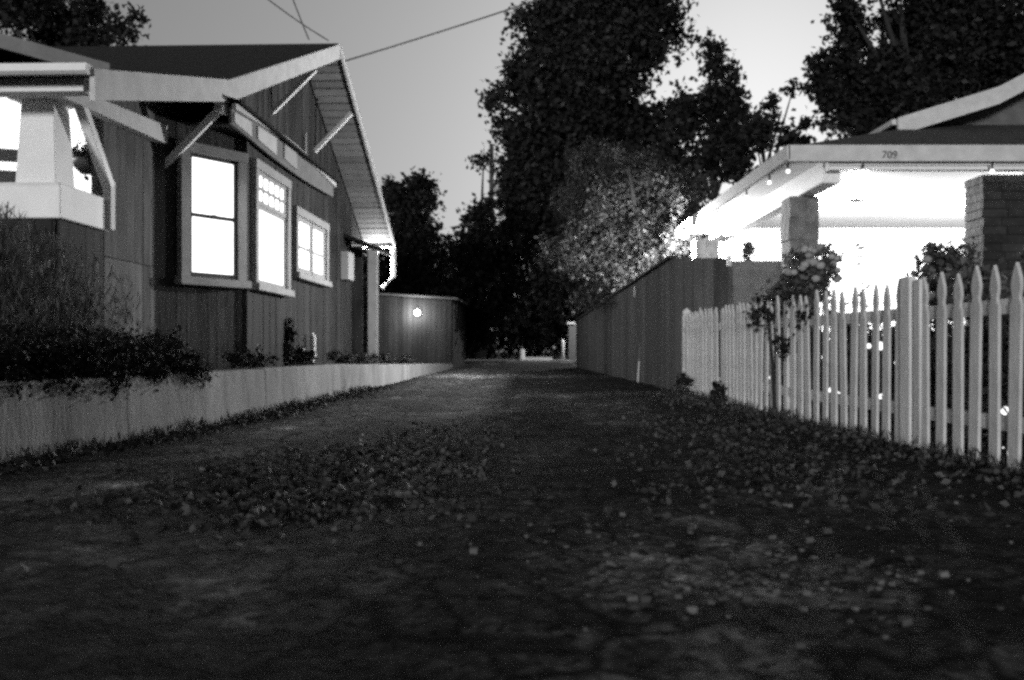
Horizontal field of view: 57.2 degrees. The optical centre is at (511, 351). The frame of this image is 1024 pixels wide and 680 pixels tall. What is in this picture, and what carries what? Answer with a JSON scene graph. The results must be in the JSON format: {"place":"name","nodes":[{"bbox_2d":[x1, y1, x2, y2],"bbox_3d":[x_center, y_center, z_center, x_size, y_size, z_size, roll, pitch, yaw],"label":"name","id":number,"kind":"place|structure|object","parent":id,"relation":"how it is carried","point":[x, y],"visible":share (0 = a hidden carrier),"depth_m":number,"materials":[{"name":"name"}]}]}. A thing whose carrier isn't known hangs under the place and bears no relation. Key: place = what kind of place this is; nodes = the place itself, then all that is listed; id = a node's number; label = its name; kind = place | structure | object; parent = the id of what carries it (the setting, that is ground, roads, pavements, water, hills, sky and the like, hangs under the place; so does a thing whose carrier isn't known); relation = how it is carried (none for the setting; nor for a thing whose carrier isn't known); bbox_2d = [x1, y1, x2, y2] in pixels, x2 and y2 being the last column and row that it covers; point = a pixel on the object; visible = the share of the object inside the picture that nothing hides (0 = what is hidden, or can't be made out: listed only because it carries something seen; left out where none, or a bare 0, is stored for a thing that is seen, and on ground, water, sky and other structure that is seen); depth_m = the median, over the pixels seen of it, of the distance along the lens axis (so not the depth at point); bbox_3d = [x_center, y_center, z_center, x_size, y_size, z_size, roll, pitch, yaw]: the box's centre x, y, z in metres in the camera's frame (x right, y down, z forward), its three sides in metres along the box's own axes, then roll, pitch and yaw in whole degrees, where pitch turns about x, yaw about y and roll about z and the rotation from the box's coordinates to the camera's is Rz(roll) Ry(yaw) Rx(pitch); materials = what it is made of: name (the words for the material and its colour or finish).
{"place":"outdoors","nodes":[
{"label":"outdoors","id":0,"kind":"place"},
{"bbox_2d":[207,366,285,370],"bbox_3d":[-17.745,0.360,18.000,31.350,0.334,48.000,0,0,0],"label":"raised garden","id":1,"kind":"object","parent":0,"point":[222,368],"depth_m":11.45,"materials":[{"name":"soil"}]},
{"bbox_2d":[22,293,99,333],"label":"dark shrub","id":2,"kind":"object","parent":1,"relation":"on","point":[76,313],"visible":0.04,"depth_m":8.11,"materials":[{"name":"black plant"}]},
{"bbox_2d":[0,201,183,365],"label":"feathery shrub","id":3,"kind":"object","parent":1,"relation":"on","point":[18,301],"visible":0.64,"depth_m":7.22,"materials":[{"name":"grey plant"}]},
{"bbox_2d":[0,317,219,400],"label":"hedge","id":4,"kind":"object","parent":1,"relation":"on","point":[26,355],"visible":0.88,"depth_m":6.45,"materials":[{"name":"black plant"}]},
{"bbox_2d":[140,324,190,354],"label":"shrub","id":5,"kind":"object","parent":1,"relation":"on","point":[171,334],"visible":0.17,"depth_m":10.03,"materials":[{"name":"black plant"}]},
{"bbox_2d":[0,33,395,367],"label":"bungalow","id":6,"kind":"object","parent":1,"relation":"on","point":[226,198],"visible":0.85,"depth_m":12.08,"materials":[{"name":"grey wood"}]},
{"bbox_2d":[0,97,11,112],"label":"porch lamp","id":7,"kind":"object","parent":6,"relation":"attached to","point":[5,106],"visible":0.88,"depth_m":10.86,"materials":[{"name":"glass"}]},
{"bbox_2d":[0,148,17,182],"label":"porch chair","id":8,"kind":"object","parent":6,"relation":"on","point":[8,155],"depth_m":9.94,"materials":[{"name":"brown wood"}]},
{"bbox_2d":[72,128,90,181],"bbox_3d":[-4.933,-2.432,10.889,0.420,0.873,0.413,0,0,-21],"label":"hanging basket","id":9,"kind":"object","parent":6,"relation":"hanging from","point":[82,162],"visible":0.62,"depth_m":10.79,"materials":[{"name":"black plant"}]},
{"bbox_2d":[174,139,251,288],"bbox_3d":[-3.787,-1.710,11.946,0.145,1.780,1.080,0,0,35],"label":"window","id":10,"kind":"structure","parent":6,"relation":"in","point":[211,180],"depth_m":11.96,"materials":[{"name":"grey glass"}]},
{"bbox_2d":[249,158,294,296],"bbox_3d":[-3.414,-1.705,13.431,0.145,1.770,1.780,0,0,2],"label":"window","id":11,"kind":"structure","parent":6,"relation":"in","point":[270,191],"depth_m":13.38,"materials":[{"name":"grey glass"}]},
{"bbox_2d":[268,0,328,40],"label":"power cable","id":12,"kind":"object","parent":6,"relation":"attached to","point":[297,20],"visible":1,"depth_m":16.91,"materials":[{"name":"black rubber"}]},
{"bbox_2d":[293,0,308,39],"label":"power cable","id":13,"kind":"object","parent":6,"relation":"attached to","point":[300,19],"visible":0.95,"depth_m":17.10,"materials":[{"name":"black rubber"}]},
{"bbox_2d":[291,205,331,286],"bbox_3d":[-3.331,-1.705,15.709,0.145,1.130,2.230,0,0,2],"label":"window","id":14,"kind":"structure","parent":6,"relation":"in","point":[309,233],"depth_m":15.60,"materials":[{"name":"grey glass"}]},
{"bbox_2d":[345,0,537,61],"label":"power cable","id":15,"kind":"object","parent":6,"relation":"attached to","point":[440,31],"visible":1,"depth_m":18.76,"materials":[{"name":"black rubber"}]},
{"bbox_2d":[219,344,279,368],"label":"border plant","id":16,"kind":"object","parent":1,"relation":"on","point":[232,358],"visible":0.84,"depth_m":11.65,"materials":[{"name":"black plant"}]},
{"bbox_2d":[283,317,298,365],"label":"shrub","id":17,"kind":"object","parent":1,"relation":"on","point":[290,333],"visible":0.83,"depth_m":14.35,"materials":[{"name":"plant"}]},
{"bbox_2d":[281,340,317,365],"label":"border plant","id":18,"kind":"object","parent":1,"relation":"on","point":[300,356],"visible":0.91,"depth_m":13.13,"materials":[{"name":"black plant"}]},
{"bbox_2d":[308,333,316,363],"bbox_3d":[-3.410,-0.031,15.600,0.302,0.553,0.120,0,0,0],"label":"garden ornament","id":19,"kind":"object","parent":1,"relation":"on","point":[313,341],"visible":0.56,"depth_m":15.57,"materials":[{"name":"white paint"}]},
{"bbox_2d":[324,349,357,363],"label":"border plant","id":20,"kind":"object","parent":1,"relation":"on","point":[349,358],"visible":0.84,"depth_m":15.96,"materials":[{"name":"black plant"}]},
{"bbox_2d":[342,350,375,363],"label":"border plant","id":21,"kind":"object","parent":1,"relation":"on","point":[364,359],"visible":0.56,"depth_m":17.23,"materials":[{"name":"black plant"}]},
{"bbox_2d":[357,351,387,363],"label":"border plant","id":22,"kind":"object","parent":1,"relation":"on","point":[376,357],"visible":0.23,"depth_m":19.31,"materials":[{"name":"black plant"}]},
{"bbox_2d":[373,352,397,363],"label":"border plant","id":23,"kind":"object","parent":1,"relation":"on","point":[389,359],"visible":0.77,"depth_m":21.02,"materials":[{"name":"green plant"}]},
{"bbox_2d":[391,353,416,363],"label":"border plant","id":24,"kind":"object","parent":1,"relation":"on","point":[405,358],"visible":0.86,"depth_m":23.06,"materials":[{"name":"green plant"}]},
{"bbox_2d":[0,0,1022,351],"label":"sky","id":25,"kind":"structure","parent":0,"point":[417,101],"materials":[{"name":"grey"}]},
{"bbox_2d":[0,363,1023,679],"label":"alley","id":26,"kind":"structure","parent":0,"point":[302,601],"depth_m":2.91,"materials":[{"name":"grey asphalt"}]},
{"bbox_2d":[0,385,1023,595],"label":"fallen leaves","id":27,"kind":"object","parent":26,"relation":"on","point":[291,502],"visible":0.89,"depth_m":4.99,"materials":[{"name":"grey plant"}]},
{"bbox_2d":[0,384,1023,471],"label":"weeds","id":28,"kind":"object","parent":26,"relation":"on","point":[781,413],"visible":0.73,"depth_m":7.04,"materials":[{"name":"grey plant"}]},
{"bbox_2d":[506,360,573,362],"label":"kerb","id":29,"kind":"structure","parent":26,"relation":"on","point":[539,361],"depth_m":48.20,"materials":[{"name":"grey concrete"}]},
{"bbox_2d":[637,343,639,381],"bbox_3d":[2.383,0.216,17.638,0.027,0.753,0.115,0,0,31],"label":"garden stake","id":30,"kind":"object","parent":26,"relation":"on","point":[638,364],"visible":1,"depth_m":17.63,"materials":[{"name":"grey wood"}]},
{"bbox_2d":[673,372,727,402],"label":"small plants","id":31,"kind":"object","parent":26,"relation":"on","point":[714,394],"visible":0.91,"depth_m":11.06,"materials":[{"name":"black plant"}]},
{"bbox_2d":[682,262,1023,471],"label":"picket fence","id":32,"kind":"object","parent":26,"relation":"on","point":[912,314],"visible":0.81,"depth_m":6.62,"materials":[{"name":"white wood"}]},
{"bbox_2d":[741,276,819,415],"bbox_3d":[2.557,-0.023,8.944,0.391,1.350,1.686,0,0,0],"label":"climbing rose","id":33,"kind":"object","parent":32,"relation":"attached to","point":[755,317],"visible":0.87,"depth_m":9.07,"materials":[{"name":"black plant"}]},
{"bbox_2d":[466,352,576,363],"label":"ground","id":34,"kind":"structure","parent":0,"point":[512,357],"depth_m":118.07,"materials":[{"name":"soil"}]},
{"bbox_2d":[0,0,150,46],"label":"broadleaf tree","id":35,"kind":"object","parent":34,"relation":"on","point":[61,23],"visible":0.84,"depth_m":27.45,"materials":[{"name":"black plant"}]},
{"bbox_2d":[0,364,452,462],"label":"retaining wall","id":36,"kind":"structure","parent":34,"relation":"on","point":[50,418],"depth_m":7.16,"materials":[{"name":"concrete"}]},
{"bbox_2d":[363,309,367,356],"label":"boundary hedge","id":37,"kind":"object","parent":34,"relation":"on","point":[365,324],"visible":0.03,"depth_m":63.23,"materials":[{"name":"black plant"}]},
{"bbox_2d":[363,248,386,342],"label":"background tree","id":38,"kind":"object","parent":34,"relation":"on","point":[365,271],"visible":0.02,"depth_m":69.96,"materials":[{"name":"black plant"}]},
{"bbox_2d":[363,166,456,310],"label":"broadleaf tree","id":39,"kind":"object","parent":34,"relation":"on","point":[420,246],"visible":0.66,"depth_m":40.87,"materials":[{"name":"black plant"}]},
{"bbox_2d":[378,293,469,367],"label":"shed","id":40,"kind":"structure","parent":34,"relation":"on","point":[434,332],"depth_m":31.98,"materials":[{"name":"grey wood"}]},
{"bbox_2d":[363,314,499,358],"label":"boundary hedge","id":41,"kind":"object","parent":34,"relation":"on","point":[365,336],"visible":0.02,"depth_m":63.39,"materials":[{"name":"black plant"}]},
{"bbox_2d":[424,141,544,353],"bbox_3d":[-1.167,-3.954,37.773,5.018,9.480,3.999,0,0,0],"label":"broadleaf tree","id":42,"kind":"object","parent":34,"relation":"on","point":[488,283],"visible":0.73,"depth_m":37.18,"materials":[{"name":"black plant"}]},
{"bbox_2d":[480,337,576,358],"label":"boundary hedge","id":43,"kind":"object","parent":34,"relation":"on","point":[510,352],"visible":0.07,"depth_m":63.35,"materials":[{"name":"black plant"}]},
{"bbox_2d":[466,216,594,358],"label":"broadleaf tree","id":44,"kind":"object","parent":34,"relation":"on","point":[541,326],"visible":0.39,"depth_m":58.19,"materials":[{"name":"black plant"}]},
{"bbox_2d":[474,0,702,303],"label":"broadleaf tree","id":45,"kind":"object","parent":34,"relation":"on","point":[572,72],"visible":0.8,"depth_m":32.82,"materials":[{"name":"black plant"}]},
{"bbox_2d":[466,359,576,360],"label":"pavement","id":46,"kind":"structure","parent":0,"point":[498,359],"depth_m":57.40,"materials":[{"name":"concrete"}]},
{"bbox_2d":[470,144,503,358],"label":"utility pole","id":47,"kind":"object","parent":46,"relation":"on","point":[491,348],"visible":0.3,"depth_m":60.86,"materials":[{"name":"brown wood"}]},
{"bbox_2d":[466,361,576,362],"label":"street","id":48,"kind":"structure","parent":0,"point":[490,362],"depth_m":49.00,"materials":[{"name":"grey asphalt"}]},
{"bbox_2d":[520,349,524,359],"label":"bollard","id":49,"kind":"object","parent":48,"relation":"on","point":[522,354],"visible":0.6,"depth_m":55.35,"materials":[{"name":"white paint"}]},
{"bbox_2d":[525,357,551,359],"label":"kerb","id":50,"kind":"structure","parent":48,"relation":"on","point":[538,358],"depth_m":57.00,"materials":[{"name":"grey concrete"}]},
{"bbox_2d":[560,339,565,359],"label":"marker post","id":51,"kind":"object","parent":48,"relation":"on","point":[563,349],"visible":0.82,"depth_m":49.92,"materials":[{"name":"white paint"}]},
{"bbox_2d":[31,425,1023,647],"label":"fallen leaves","id":52,"kind":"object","parent":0,"point":[906,620],"depth_m":2.92,"materials":[{"name":"plant"}]},
{"bbox_2d":[566,322,575,361],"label":"gate pillar","id":53,"kind":"structure","parent":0,"point":[571,340],"depth_m":49.80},
{"bbox_2d":[569,364,1023,463],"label":"front yard","id":54,"kind":"structure","parent":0,"point":[982,450],"depth_m":6.42,"materials":[{"name":"soil"}]},
{"bbox_2d":[534,134,720,320],"bbox_3d":[2.661,-2.603,23.193,4.230,6.822,7.851,0,0,0],"label":"lit tree","id":55,"kind":"object","parent":54,"relation":"on","point":[588,239],"visible":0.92,"depth_m":22.26,"materials":[{"name":"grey plant"}]},
{"bbox_2d":[575,255,731,389],"bbox_3d":[2.795,-0.350,24.074,1.050,2.200,19.869,0,0,0],"label":"board fence","id":56,"kind":"object","parent":54,"relation":"on","point":[653,302],"visible":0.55,"depth_m":16.06,"materials":[{"name":"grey wood"}]},
{"bbox_2d":[650,27,757,238],"bbox_3d":[5.836,-4.768,29.986,4.031,11.062,3.605,0,0,18],"label":"slender tree","id":57,"kind":"object","parent":54,"relation":"on","point":[688,114],"visible":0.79,"depth_m":29.04,"materials":[{"name":"black plant"}]},
{"bbox_2d":[732,261,781,344],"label":"screen wall","id":58,"kind":"structure","parent":54,"relation":"on","point":[749,278],"depth_m":14.55,"materials":[{"name":"paint"}]},
{"bbox_2d":[719,326,822,400],"bbox_3d":[3.055,0.183,11.069,1.007,1.096,3.609,0,0,0],"label":"yard bush","id":59,"kind":"object","parent":54,"relation":"on","point":[782,366],"visible":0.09,"depth_m":10.20,"materials":[{"name":"black plant"}]},
{"bbox_2d":[708,75,859,188],"bbox_3d":[7.404,-3.342,26.079,3.606,8.206,2.842,0,0,0],"label":"tree","id":60,"kind":"object","parent":54,"relation":"on","point":[758,129],"visible":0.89,"depth_m":25.57,"materials":[{"name":"black plant"}]},
{"bbox_2d":[751,254,819,383],"bbox_3d":[3.094,-0.193,10.595,0.812,1.849,0.610,0,0,0],"label":"yard bush","id":61,"kind":"object","parent":54,"relation":"on","point":[777,286],"visible":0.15,"depth_m":10.58,"materials":[{"name":"black plant"}]},
{"bbox_2d":[776,241,843,337],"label":"flower bush","id":62,"kind":"object","parent":54,"relation":"on","point":[817,277],"visible":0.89,"depth_m":9.49,"materials":[{"name":"grey plant"}]},
{"bbox_2d":[797,305,894,412],"bbox_3d":[3.256,0.141,9.020,1.109,1.184,0.780,0,0,0],"label":"yard bush","id":63,"kind":"object","parent":54,"relation":"on","point":[848,328],"visible":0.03,"depth_m":9.05,"materials":[{"name":"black plant"}]},
{"bbox_2d":[674,74,1023,357],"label":"porch house","id":64,"kind":"structure","parent":54,"relation":"on","point":[908,212],"depth_m":13.97,"materials":[{"name":"white paint"}]},
{"bbox_2d":[679,223,689,238],"bbox_3d":[3.305,-2.307,17.995,0.188,0.314,0.177,0,0,40],"label":"corner lamp","id":65,"kind":"object","parent":64,"relation":"attached to","point":[683,233],"visible":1,"depth_m":17.95,"materials":[{"name":"glass"}]},
{"bbox_2d":[741,241,755,260],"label":"potted fern","id":66,"kind":"object","parent":64,"relation":"on","point":[748,251],"visible":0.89,"depth_m":14.96,"materials":[{"name":"grey plant"}]},
{"bbox_2d":[852,199,863,212],"bbox_3d":[5.600,-2.342,15.200,0.200,0.205,0.200,0,0,0],"label":"porch lamp","id":67,"kind":"object","parent":64,"relation":"attached to","point":[857,207],"visible":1,"depth_m":15.14,"materials":[{"name":"glass"}]},
{"bbox_2d":[835,260,883,339],"bbox_3d":[6.875,-0.740,18.570,0.950,2.120,0.059,0,0,0],"label":"front door","id":68,"kind":"structure","parent":64,"relation":"in","point":[875,268],"depth_m":18.54,"materials":[{"name":"white paint"}]},
{"bbox_2d":[700,162,1023,221],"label":"string lights","id":69,"kind":"object","parent":64,"relation":"hanging from","point":[862,171],"visible":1,"depth_m":11.63,"materials":[{"name":"grey"}]},
{"bbox_2d":[826,337,894,426],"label":"yard bush","id":70,"kind":"object","parent":54,"relation":"on","point":[848,370],"visible":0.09,"depth_m":7.78,"materials":[{"name":"black plant"}]},
{"bbox_2d":[841,239,884,304],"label":"spindly plant","id":71,"kind":"object","parent":54,"relation":"on","point":[846,303],"visible":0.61,"depth_m":11.00,"materials":[{"name":"grey plant"}]},
{"bbox_2d":[867,344,870,423],"bbox_3d":[2.885,0.269,7.593,0.039,0.661,0.037,0,0,0],"label":"garden light","id":72,"kind":"object","parent":54,"relation":"on","point":[868,346],"visible":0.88,"depth_m":7.59,"materials":[{"name":"grey metal"}]},
{"bbox_2d":[719,378,1023,459],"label":"ground cover","id":73,"kind":"object","parent":54,"relation":"on","point":[1004,439],"visible":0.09,"depth_m":6.50,"materials":[{"name":"black plant"}]},
{"bbox_2d":[879,342,881,426],"bbox_3d":[2.906,0.263,7.417,0.066,0.674,0.063,0,0,0],"label":"garden light","id":74,"kind":"object","parent":54,"relation":"on","point":[880,376],"visible":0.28,"depth_m":7.41,"materials":[{"name":"grey metal"}]},
{"bbox_2d":[811,319,987,438],"bbox_3d":[3.204,0.211,7.980,1.009,1.056,3.415,0,0,0],"label":"yard bush","id":75,"kind":"object","parent":54,"relation":"on","point":[932,365],"visible":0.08,"depth_m":7.22,"materials":[{"name":"black plant"}]},
{"bbox_2d":[796,0,1023,140],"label":"broadleaf tree","id":76,"kind":"object","parent":54,"relation":"on","point":[931,53],"visible":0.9,"depth_m":26.41,"materials":[{"name":"black plant"}]},
{"bbox_2d":[906,264,952,423],"bbox_3d":[3.458,0.012,7.615,0.589,1.438,0.484,0,0,0],"label":"yard bush","id":77,"kind":"object","parent":54,"relation":"on","point":[933,284],"visible":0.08,"depth_m":7.56,"materials":[{"name":"black plant"}]},
{"bbox_2d":[914,236,986,336],"bbox_3d":[3.754,-0.176,7.984,0.605,1.593,0.620,0,0,0],"label":"flower bush","id":78,"kind":"object","parent":54,"relation":"on","point":[954,259],"visible":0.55,"depth_m":7.87,"materials":[{"name":"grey plant"}]},
{"bbox_2d":[935,319,1001,429],"bbox_3d":[3.479,0.231,6.892,0.765,1.102,0.628,0,0,0],"label":"yard bush","id":79,"kind":"object","parent":54,"relation":"on","point":[984,322],"depth_m":6.85,"materials":[{"name":"black plant"}]},
{"bbox_2d":[933,316,1023,430],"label":"yard bush","id":80,"kind":"object","parent":54,"relation":"on","point":[1004,365],"visible":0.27,"depth_m":6.05,"materials":[{"name":"black plant"}]},
{"bbox_2d":[937,248,1023,330],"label":"yard bush","id":81,"kind":"object","parent":54,"relation":"on","point":[986,272],"visible":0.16,"depth_m":7.04,"materials":[{"name":"black plant"}]},
{"bbox_2d":[982,292,1023,435],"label":"yard bush","id":82,"kind":"object","parent":54,"relation":"on","point":[1004,316],"visible":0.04,"depth_m":6.35,"materials":[{"name":"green plant"}]},
{"bbox_2d":[1001,407,1007,436],"bbox_3d":[3.028,0.470,5.762,0.051,0.259,0.048,0,0,0],"label":"garden light","id":83,"kind":"object","parent":54,"relation":"on","point":[1003,412],"visible":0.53,"depth_m":5.75,"materials":[{"name":"grey"}]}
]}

